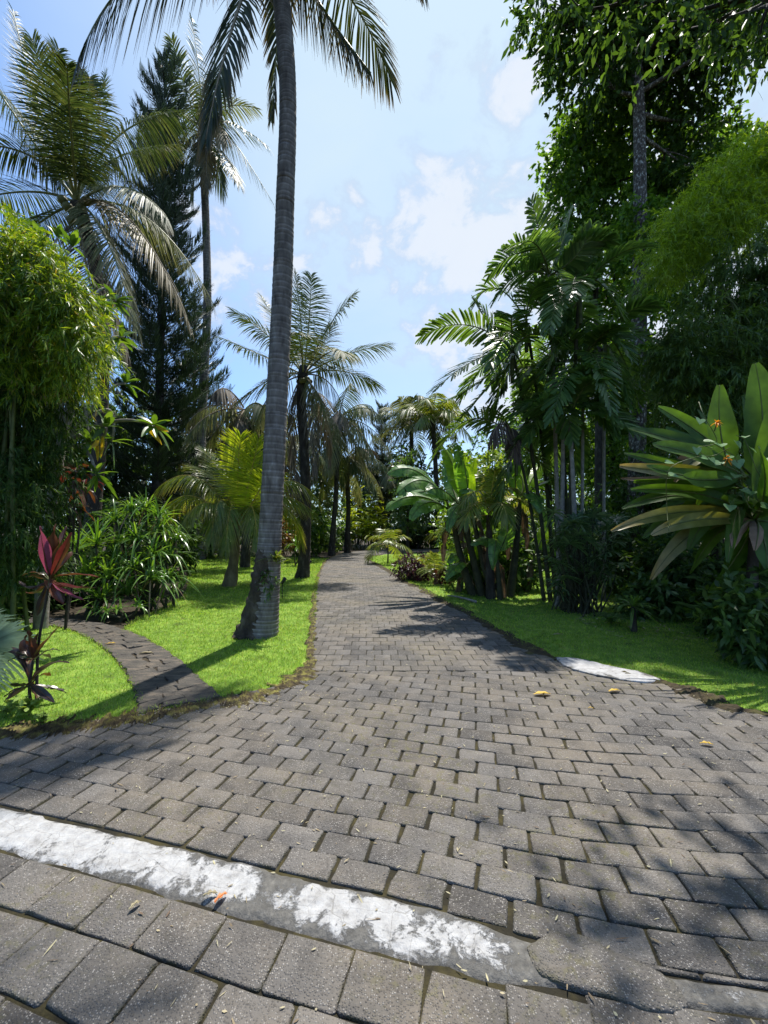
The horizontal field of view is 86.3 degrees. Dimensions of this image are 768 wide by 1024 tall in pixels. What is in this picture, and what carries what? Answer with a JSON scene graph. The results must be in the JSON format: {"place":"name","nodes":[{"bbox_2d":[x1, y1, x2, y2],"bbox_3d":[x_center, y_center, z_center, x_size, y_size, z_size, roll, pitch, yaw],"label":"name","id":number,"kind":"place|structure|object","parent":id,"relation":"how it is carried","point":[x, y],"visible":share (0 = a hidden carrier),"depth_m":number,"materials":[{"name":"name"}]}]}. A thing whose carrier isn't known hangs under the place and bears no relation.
{"place":"outdoors","nodes":[
{"label":"outdoors","id":0,"kind":"place"},
{"bbox_2d":[0,620,220,728],"bbox_3d":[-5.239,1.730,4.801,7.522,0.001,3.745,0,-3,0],"label":"lawn","id":1,"kind":"structure","parent":0,"point":[103,667],"depth_m":4.11,"materials":[{"name":"green plant"}]},
{"bbox_2d":[0,608,44,691],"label":"fan palm","id":2,"kind":"object","parent":1,"relation":"on","point":[11,636],"visible":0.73,"depth_m":4.07,"materials":[{"name":"green plant"}]},
{"bbox_2d":[11,688,49,716],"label":"weed","id":3,"kind":"object","parent":1,"relation":"on","point":[25,707],"visible":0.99,"depth_m":3.30,"materials":[{"name":"green plant"}]},
{"bbox_2d":[3,524,97,702],"bbox_3d":[-2.875,0.898,3.549,1.129,1.600,0.499,0,-3,9],"label":"cordyline","id":4,"kind":"object","parent":1,"relation":"on","point":[54,559],"visible":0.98,"depth_m":3.55,"materials":[{"name":"red plant"}]},
{"bbox_2d":[0,201,136,632],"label":"bamboo","id":5,"kind":"object","parent":1,"relation":"on","point":[50,319],"visible":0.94,"depth_m":5.08,"materials":[{"name":"green plant"}]},
{"bbox_2d":[0,706,138,740],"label":"moss edge","id":6,"kind":"object","parent":1,"relation":"on","point":[17,731],"visible":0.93,"depth_m":3.12,"materials":[{"name":"plant"}]},
{"bbox_2d":[51,462,103,629],"bbox_3d":[-4.874,0.518,6.382,0.702,2.568,1.073,1,-3,-19],"label":"cordyline","id":7,"kind":"object","parent":1,"relation":"on","point":[84,501],"visible":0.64,"depth_m":6.32,"materials":[{"name":"green plant"}]},
{"bbox_2d":[0,204,173,629],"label":"frangipani tree","id":8,"kind":"object","parent":1,"relation":"on","point":[109,419],"visible":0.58,"depth_m":6.40,"materials":[{"name":"green plant"}]},
{"bbox_2d":[20,617,219,713],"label":"path","id":9,"kind":"structure","parent":0,"point":[154,686],"depth_m":4.43,"materials":[{"name":"stone"}]},
{"bbox_2d":[121,555,328,696],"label":"lawn","id":10,"kind":"structure","parent":0,"point":[215,627],"depth_m":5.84,"materials":[{"name":"green plant"}]},
{"bbox_2d":[83,488,203,622],"bbox_3d":[-4.619,0.762,7.878,2.227,2.659,2.322,1,-3,-16],"label":"pandan plant","id":11,"kind":"object","parent":10,"relation":"on","point":[145,589],"visible":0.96,"depth_m":7.83,"materials":[{"name":"green plant"}]},
{"bbox_2d":[142,576,195,609],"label":"pandan plant","id":12,"kind":"object","parent":10,"relation":"on","point":[173,589],"visible":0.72,"depth_m":7.97,"materials":[{"name":"green plant"}]},
{"bbox_2d":[142,509,205,580],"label":"bush","id":13,"kind":"object","parent":10,"relation":"on","point":[193,542],"visible":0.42,"depth_m":13.05,"materials":[{"name":"green plant"}]},
{"bbox_2d":[143,296,233,532],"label":"conifer tree","id":14,"kind":"object","parent":10,"relation":"on","point":[214,348],"visible":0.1,"depth_m":22.85,"materials":[{"name":"green plant"}]},
{"bbox_2d":[133,12,274,559],"bbox_3d":[-9.769,-12.992,21.507,9.688,30.894,4.566,-1,-3,23],"label":"coconut palm","id":15,"kind":"object","parent":10,"relation":"on","point":[207,178],"visible":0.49,"depth_m":21.22,"materials":[{"name":"green plant"}]},
{"bbox_2d":[154,422,323,586],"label":"coconut palm","id":16,"kind":"object","parent":10,"relation":"on","point":[221,512],"visible":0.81,"depth_m":10.74,"materials":[{"name":"green plant"}]},
{"bbox_2d":[183,388,298,567],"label":"coconut palm","id":17,"kind":"object","parent":10,"relation":"on","point":[241,422],"visible":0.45,"depth_m":15.96,"materials":[{"name":"green plant"}]},
{"bbox_2d":[69,0,429,639],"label":"coconut palm","id":18,"kind":"object","parent":10,"relation":"on","point":[259,617],"visible":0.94,"depth_m":5.99,"materials":[{"name":"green plant"}]},
{"bbox_2d":[256,550,291,602],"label":"epiphyte fern","id":19,"kind":"object","parent":18,"relation":"attached to","point":[276,558],"visible":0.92,"depth_m":5.77,"materials":[{"name":"green plant"}]},
{"bbox_2d":[221,418,330,520],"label":"coconut palm","id":20,"kind":"object","parent":10,"relation":"on","point":[297,479],"visible":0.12,"depth_m":21.32,"materials":[{"name":"green plant"}]},
{"bbox_2d":[281,515,298,561],"bbox_3d":[-4.616,1.262,18.924,1.850,2.249,1.552,0,-3,0],"label":"croton","id":21,"kind":"object","parent":10,"relation":"on","point":[286,540],"visible":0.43,"depth_m":18.80,"materials":[{"name":"green plant"}]},
{"bbox_2d":[212,269,396,578],"bbox_3d":[-2.717,-2.998,13.465,5.891,10.305,4.652,-2,-3,37],"label":"coconut palm","id":22,"kind":"object","parent":10,"relation":"on","point":[303,387],"visible":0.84,"depth_m":13.04,"materials":[{"name":"green plant"}]},
{"bbox_2d":[297,553,341,671],"bbox_3d":[-2.108,2.179,15.405,0.918,0.082,22.426,0,-3,-5],"label":"moss edge","id":23,"kind":"object","parent":10,"relation":"on","point":[310,643],"visible":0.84,"depth_m":5.69,"materials":[{"name":"green plant"}]},
{"bbox_2d":[19,532,700,662],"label":"ground","id":24,"kind":"structure","parent":0,"point":[74,613],"depth_m":8.35,"materials":[{"name":"soil"}]},
{"bbox_2d":[16,544,65,618],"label":"bush","id":25,"kind":"object","parent":24,"relation":"on","point":[29,605],"visible":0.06,"depth_m":7.57,"materials":[{"name":"green plant"}]},
{"bbox_2d":[3,390,117,543],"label":"broadleaf tree","id":26,"kind":"object","parent":24,"relation":"on","point":[82,477],"visible":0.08,"depth_m":16.22,"materials":[{"name":"green plant"}]},
{"bbox_2d":[30,540,111,608],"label":"bush","id":27,"kind":"object","parent":24,"relation":"on","point":[90,551],"visible":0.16,"depth_m":8.57,"materials":[{"name":"green plant"}]},
{"bbox_2d":[55,516,145,614],"bbox_3d":[-5.484,0.969,7.544,2.112,1.833,1.717,-1,-3,16],"label":"pandan plant","id":28,"kind":"object","parent":24,"relation":"on","point":[85,568],"visible":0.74,"depth_m":7.50,"materials":[{"name":"green plant"}]},
{"bbox_2d":[0,2,216,580],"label":"coconut palm","id":29,"kind":"object","parent":24,"relation":"on","point":[71,162],"visible":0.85,"depth_m":12.13,"materials":[{"name":"green plant"}]},
{"bbox_2d":[62,404,163,543],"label":"broadleaf tree","id":30,"kind":"object","parent":24,"relation":"on","point":[116,479],"visible":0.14,"depth_m":19.55,"materials":[{"name":"green plant"}]},
{"bbox_2d":[80,595,147,623],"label":"pandan plant","id":31,"kind":"object","parent":24,"relation":"on","point":[116,609],"visible":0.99,"depth_m":6.86,"materials":[{"name":"green plant"}]},
{"bbox_2d":[74,491,168,596],"bbox_3d":[-6.359,0.860,9.873,2.120,2.765,2.021,-2,-3,36],"label":"bush","id":32,"kind":"object","parent":24,"relation":"on","point":[109,503],"visible":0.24,"depth_m":9.66,"materials":[{"name":"green plant"}]},
{"bbox_2d":[74,39,231,561],"bbox_3d":[-10.449,-9.865,18.837,6.959,24.403,6.421,0,-3,0],"label":"conifer tree","id":33,"kind":"object","parent":24,"relation":"on","point":[165,193],"visible":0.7,"depth_m":18.19,"materials":[{"name":"green plant"}]},
{"bbox_2d":[282,503,329,556],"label":"bush","id":34,"kind":"object","parent":24,"relation":"on","point":[315,527],"visible":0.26,"depth_m":23.68,"materials":[{"name":"green plant"}]},
{"bbox_2d":[284,457,356,524],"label":"broadleaf tree","id":35,"kind":"object","parent":24,"relation":"on","point":[327,504],"visible":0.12,"depth_m":39.53,"materials":[{"name":"green plant"}]},
{"bbox_2d":[311,509,343,552],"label":"bush","id":36,"kind":"object","parent":24,"relation":"on","point":[338,543],"visible":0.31,"depth_m":27.69,"materials":[{"name":"green plant"}]},
{"bbox_2d":[315,518,358,550],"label":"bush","id":37,"kind":"object","parent":24,"relation":"on","point":[340,529],"visible":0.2,"depth_m":30.96,"materials":[{"name":"green plant"}]},
{"bbox_2d":[286,384,392,555],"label":"coconut palm","id":38,"kind":"object","parent":24,"relation":"on","point":[360,439],"visible":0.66,"depth_m":23.76,"materials":[{"name":"green plant"}]},
{"bbox_2d":[311,442,388,552],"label":"coconut palm","id":39,"kind":"object","parent":24,"relation":"on","point":[354,468],"visible":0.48,"depth_m":26.80,"materials":[{"name":"green plant"}]},
{"bbox_2d":[328,477,388,544],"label":"broadleaf tree","id":40,"kind":"object","parent":24,"relation":"on","point":[344,505],"visible":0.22,"depth_m":41.78,"materials":[{"name":"green plant"}]},
{"bbox_2d":[0,348,747,557],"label":"side wood","id":41,"kind":"object","parent":24,"relation":"on","point":[149,415],"visible":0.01,"depth_m":26.22,"materials":[{"name":"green plant"}]},
{"bbox_2d":[364,400,397,531],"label":"conifer tree","id":42,"kind":"object","parent":24,"relation":"on","point":[386,495],"visible":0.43,"depth_m":39.78,"materials":[{"name":"green plant"}]},
{"bbox_2d":[353,453,415,544],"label":"coconut palm","id":43,"kind":"object","parent":24,"relation":"on","point":[385,479],"visible":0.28,"depth_m":39.11,"materials":[{"name":"green plant"}]},
{"bbox_2d":[387,445,426,549],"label":"broadleaf tree","id":44,"kind":"object","parent":24,"relation":"on","point":[401,520],"visible":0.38,"depth_m":28.87,"materials":[{"name":"green plant"}]},
{"bbox_2d":[384,439,442,547],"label":"broadleaf tree","id":45,"kind":"object","parent":24,"relation":"on","point":[423,527],"visible":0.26,"depth_m":33.74,"materials":[{"name":"green plant"}]},
{"bbox_2d":[396,520,434,548],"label":"bush","id":46,"kind":"object","parent":24,"relation":"on","point":[412,544],"visible":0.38,"depth_m":34.21,"materials":[{"name":"green plant"}]},
{"bbox_2d":[388,392,472,548],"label":"coconut palm","id":47,"kind":"object","parent":24,"relation":"on","point":[426,412],"visible":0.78,"depth_m":32.80,"materials":[{"name":"green plant"}]},
{"bbox_2d":[431,437,490,518],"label":"broadleaf tree","id":48,"kind":"object","parent":24,"relation":"on","point":[452,446],"visible":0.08,"depth_m":35.88,"materials":[{"name":"green plant"}]},
{"bbox_2d":[702,112,767,559],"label":"broadleaf tree","id":49,"kind":"object","parent":24,"relation":"on","point":[757,121],"visible":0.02,"depth_m":18.64,"materials":[{"name":"green plant"}]},
{"bbox_2d":[340,507,385,549],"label":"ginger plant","id":50,"kind":"object","parent":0,"point":[364,532],"visible":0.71,"depth_m":32.77,"materials":[{"name":"green plant"}]},
{"bbox_2d":[339,485,389,547],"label":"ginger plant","id":51,"kind":"object","parent":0,"point":[371,514],"visible":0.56,"depth_m":35.92,"materials":[{"name":"green plant"}]},
{"bbox_2d":[0,551,767,1023],"bbox_3d":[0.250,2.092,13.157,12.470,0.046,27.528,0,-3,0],"label":"driveway","id":52,"kind":"structure","parent":0,"point":[100,983],"depth_m":2.10,"materials":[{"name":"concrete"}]},
{"bbox_2d":[136,664,318,725],"bbox_3d":[-1.247,1.675,3.745,1.782,0.086,0.689,2,-3,-41],"label":"moss edge","id":53,"kind":"object","parent":52,"relation":"on","point":[291,681],"visible":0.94,"depth_m":3.61,"materials":[{"name":"plant"}]},
{"bbox_2d":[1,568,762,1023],"bbox_3d":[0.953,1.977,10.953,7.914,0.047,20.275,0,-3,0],"label":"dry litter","id":54,"kind":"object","parent":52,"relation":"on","point":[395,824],"visible":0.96,"depth_m":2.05,"materials":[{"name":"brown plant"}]},
{"bbox_2d":[0,808,767,1018],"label":"painted strip","id":55,"kind":"object","parent":52,"relation":"on","point":[423,936],"visible":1,"depth_m":1.63,"materials":[{"name":"white paint"}]},
{"bbox_2d":[527,932,687,1013],"bbox_3d":[0.744,1.569,1.406,0.485,0.039,0.195,-1,-3,18],"label":"concrete patch","id":56,"kind":"object","parent":52,"relation":"on","point":[577,963],"visible":1,"depth_m":1.38,"materials":[{"name":"grey concrete"}]},
{"bbox_2d":[555,657,659,682],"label":"painted kerb","id":57,"kind":"structure","parent":52,"relation":"on","point":[594,669],"depth_m":4.31,"materials":[{"name":"white paint"}]},
{"bbox_2d":[0,0,767,531],"label":"sky","id":58,"kind":"structure","parent":0,"point":[408,205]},
{"bbox_2d":[369,393,453,466],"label":"coconut palm","id":59,"kind":"object","parent":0,"point":[400,401],"visible":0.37,"depth_m":37.12,"materials":[{"name":"green plant"}]},
{"bbox_2d":[371,552,767,711],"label":"lawn","id":60,"kind":"structure","parent":0,"point":[602,645],"depth_m":5.53,"materials":[{"name":"green plant"}]},
{"bbox_2d":[364,528,412,563],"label":"coconut palm","id":61,"kind":"object","parent":60,"relation":"on","point":[383,540],"visible":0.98,"depth_m":18.30,"materials":[{"name":"green plant"}]},
{"bbox_2d":[389,551,440,581],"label":"purple shrub","id":62,"kind":"object","parent":60,"relation":"on","point":[407,569],"visible":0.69,"depth_m":12.16,"materials":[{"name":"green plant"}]},
{"bbox_2d":[413,551,456,582],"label":"shrub","id":63,"kind":"object","parent":60,"relation":"on","point":[431,566],"visible":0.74,"depth_m":11.40,"materials":[{"name":"green plant"}]},
{"bbox_2d":[385,464,492,595],"bbox_3d":[1.423,0.434,9.653,2.866,3.090,1.622,0,-3,-10],"label":"banana plant","id":64,"kind":"object","parent":60,"relation":"on","point":[412,495],"visible":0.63,"depth_m":9.42,"materials":[{"name":"green plant"}]},
{"bbox_2d":[425,443,485,596],"bbox_3d":[1.704,0.129,9.304,1.105,3.637,2.076,-1,-3,20],"label":"banana plant","id":65,"kind":"object","parent":60,"relation":"on","point":[451,464],"visible":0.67,"depth_m":9.40,"materials":[{"name":"green plant"}]},
{"bbox_2d":[444,534,477,593],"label":"banana plant","id":66,"kind":"object","parent":60,"relation":"on","point":[451,559],"visible":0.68,"depth_m":9.47,"materials":[{"name":"green plant"}]},
{"bbox_2d":[439,456,508,596],"bbox_3d":[2.069,0.309,9.296,1.523,3.287,1.458,0,-3,0],"label":"banana plant","id":67,"kind":"object","parent":60,"relation":"on","point":[465,479],"visible":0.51,"depth_m":9.23,"materials":[{"name":"green plant"}]},
{"bbox_2d":[424,467,538,599],"bbox_3d":[2.310,0.456,8.911,2.849,2.910,1.906,0,-3,0],"label":"banana plant","id":68,"kind":"object","parent":60,"relation":"on","point":[468,519],"visible":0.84,"depth_m":8.89,"materials":[{"name":"green plant"}]},
{"bbox_2d":[428,444,538,556],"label":"broadleaf tree","id":69,"kind":"object","parent":60,"relation":"on","point":[494,456],"visible":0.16,"depth_m":15.50,"materials":[{"name":"green plant"}]},
{"bbox_2d":[471,513,515,599],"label":"banana plant","id":70,"kind":"object","parent":60,"relation":"on","point":[495,547],"visible":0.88,"depth_m":8.87,"materials":[{"name":"green plant"}]},
{"bbox_2d":[415,295,572,601],"bbox_3d":[2.277,-1.642,8.741,3.291,7.094,2.524,0,-3,0],"label":"areca palm","id":71,"kind":"object","parent":60,"relation":"on","point":[503,319],"visible":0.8,"depth_m":8.72,"materials":[{"name":"green plant"}]},
{"bbox_2d":[423,404,565,601],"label":"areca palm","id":72,"kind":"object","parent":60,"relation":"on","point":[515,455],"visible":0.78,"depth_m":8.71,"materials":[{"name":"green plant"}]},
{"bbox_2d":[443,521,545,592],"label":"leafy bush","id":73,"kind":"object","parent":60,"relation":"on","point":[504,562],"visible":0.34,"depth_m":10.06,"materials":[{"name":"green plant"}]},
{"bbox_2d":[470,263,574,596],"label":"areca palm","id":74,"kind":"object","parent":60,"relation":"on","point":[531,295],"visible":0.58,"depth_m":9.02,"materials":[{"name":"green plant"}]},
{"bbox_2d":[463,375,593,519],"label":"broadleaf tree","id":75,"kind":"object","parent":60,"relation":"on","point":[551,496],"visible":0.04,"depth_m":26.71,"materials":[{"name":"green plant"}]},
{"bbox_2d":[511,520,555,591],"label":"banana plant","id":76,"kind":"object","parent":60,"relation":"on","point":[530,572],"visible":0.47,"depth_m":10.20,"materials":[{"name":"green plant"}]},
{"bbox_2d":[502,463,565,596],"bbox_3d":[3.347,0.321,9.320,1.704,3.244,1.861,0,-3,0],"label":"banana plant","id":77,"kind":"object","parent":60,"relation":"on","point":[536,504],"visible":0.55,"depth_m":9.34,"materials":[{"name":"green plant"}]},
{"bbox_2d":[519,511,566,565],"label":"bush","id":78,"kind":"object","parent":60,"relation":"on","point":[537,525],"visible":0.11,"depth_m":16.74,"materials":[{"name":"green plant"}]},
{"bbox_2d":[483,192,620,602],"bbox_3d":[3.236,-2.458,8.474,2.590,8.694,2.281,1,-3,-13],"label":"areca palm","id":79,"kind":"object","parent":60,"relation":"on","point":[588,241],"visible":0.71,"depth_m":8.35,"materials":[{"name":"green plant"}]},
{"bbox_2d":[509,355,621,517],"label":"areca palm","id":80,"kind":"object","parent":60,"relation":"on","point":[534,438],"visible":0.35,"depth_m":8.13,"materials":[{"name":"green plant"}]},
{"bbox_2d":[365,554,767,716],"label":"moss edge","id":81,"kind":"object","parent":60,"relation":"on","point":[717,701],"visible":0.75,"depth_m":4.87,"materials":[{"name":"green plant"}]},
{"bbox_2d":[505,362,635,606],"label":"areca palm","id":82,"kind":"object","parent":60,"relation":"on","point":[548,450],"visible":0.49,"depth_m":8.19,"materials":[{"name":"green plant"}]},
{"bbox_2d":[502,374,645,584],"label":"areca palm","id":83,"kind":"object","parent":60,"relation":"on","point":[590,387],"visible":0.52,"depth_m":7.93,"materials":[{"name":"green plant"}]},
{"bbox_2d":[514,305,638,574],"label":"areca palm","id":84,"kind":"object","parent":60,"relation":"on","point":[590,339],"visible":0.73,"depth_m":7.86,"materials":[{"name":"green plant"}]},
{"bbox_2d":[539,506,634,616],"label":"lady palm","id":85,"kind":"object","parent":60,"relation":"on","point":[582,562],"visible":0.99,"depth_m":7.43,"materials":[{"name":"green plant"}]},
{"bbox_2d":[520,227,660,603],"bbox_3d":[3.912,-2.340,8.183,2.442,8.435,2.574,0,-3,0],"label":"areca palm","id":86,"kind":"object","parent":60,"relation":"on","point":[567,285],"visible":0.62,"depth_m":7.83,"materials":[{"name":"green plant"}]},
{"bbox_2d":[492,321,695,517],"bbox_3d":[11.004,-4.006,21.209,11.402,12.905,7.105,0,-3,0],"label":"broadleaf tree","id":87,"kind":"object","parent":60,"relation":"on","point":[590,425],"visible":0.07,"depth_m":20.61,"materials":[{"name":"green plant"}]},
{"bbox_2d":[555,276,671,599],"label":"areca palm","id":88,"kind":"object","parent":60,"relation":"on","point":[634,309],"visible":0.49,"depth_m":8.78,"materials":[{"name":"green plant"}]},
{"bbox_2d":[569,331,670,553],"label":"broadleaf tree","id":89,"kind":"object","parent":60,"relation":"on","point":[612,459],"visible":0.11,"depth_m":21.61,"materials":[{"name":"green plant"}]},
{"bbox_2d":[588,507,664,595],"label":"bush","id":90,"kind":"object","parent":60,"relation":"on","point":[617,558],"visible":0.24,"depth_m":9.36,"materials":[{"name":"green plant"}]},
{"bbox_2d":[501,0,767,573],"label":"rain tree","id":91,"kind":"object","parent":60,"relation":"on","point":[677,115],"visible":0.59,"depth_m":14.64,"materials":[{"name":"green plant"}]},
{"bbox_2d":[501,0,767,114],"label":"broadleaf tree","id":92,"kind":"object","parent":60,"relation":"on","point":[706,13],"visible":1,"depth_m":5.51,"materials":[{"name":"green plant"}]},
{"bbox_2d":[601,595,669,631],"bbox_3d":[3.745,1.511,6.135,0.837,0.577,0.793,0,-3,0],"label":"dracaena","id":93,"kind":"object","parent":60,"relation":"on","point":[632,605],"visible":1,"depth_m":6.08,"materials":[{"name":"green plant"}]},
{"bbox_2d":[591,450,693,571],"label":"broadleaf tree","id":94,"kind":"object","parent":60,"relation":"on","point":[620,496],"visible":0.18,"depth_m":14.01,"materials":[{"name":"green plant"}]},
{"bbox_2d":[528,81,763,511],"bbox_3d":[10.875,-7.983,17.401,9.818,20.522,5.441,0,-3,0],"label":"broadleaf tree","id":95,"kind":"object","parent":60,"relation":"on","point":[604,172],"visible":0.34,"depth_m":16.82,"materials":[{"name":"green plant"}]},
{"bbox_2d":[608,567,693,622],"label":"bush","id":96,"kind":"object","parent":60,"relation":"on","point":[660,592],"visible":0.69,"depth_m":6.86,"materials":[{"name":"green plant"}]},
{"bbox_2d":[618,532,715,604],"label":"bush","id":97,"kind":"object","parent":60,"relation":"on","point":[647,558],"visible":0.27,"depth_m":8.21,"materials":[{"name":"green plant"}]},
{"bbox_2d":[611,362,767,597],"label":"giant birds nest plant","id":98,"kind":"object","parent":60,"relation":"on","point":[695,508],"visible":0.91,"depth_m":4.83,"materials":[{"name":"green plant"}]},
{"bbox_2d":[664,402,767,530],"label":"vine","id":99,"kind":"object","parent":98,"relation":"attached to","point":[737,464],"visible":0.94,"depth_m":4.43,"materials":[{"name":"green plant"}]},
{"bbox_2d":[624,125,767,321],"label":"bamboo","id":100,"kind":"object","parent":60,"relation":"on","point":[732,192],"visible":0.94,"depth_m":9.23,"materials":[{"name":"green plant"}]},
{"bbox_2d":[626,223,767,555],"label":"bamboo","id":101,"kind":"object","parent":60,"relation":"on","point":[738,321],"visible":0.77,"depth_m":8.11,"materials":[{"name":"green plant"}]},
{"bbox_2d":[661,540,746,611],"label":"bush","id":102,"kind":"object","parent":60,"relation":"on","point":[709,562],"visible":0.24,"depth_m":7.06,"materials":[{"name":"green plant"}]},
{"bbox_2d":[684,569,745,636],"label":"bush","id":103,"kind":"object","parent":60,"relation":"on","point":[703,626],"visible":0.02,"depth_m":6.00,"materials":[{"name":"green plant"}]},
{"bbox_2d":[684,564,767,670],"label":"bush","id":104,"kind":"object","parent":60,"relation":"on","point":[742,635],"visible":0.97,"depth_m":4.45,"materials":[{"name":"green plant"}]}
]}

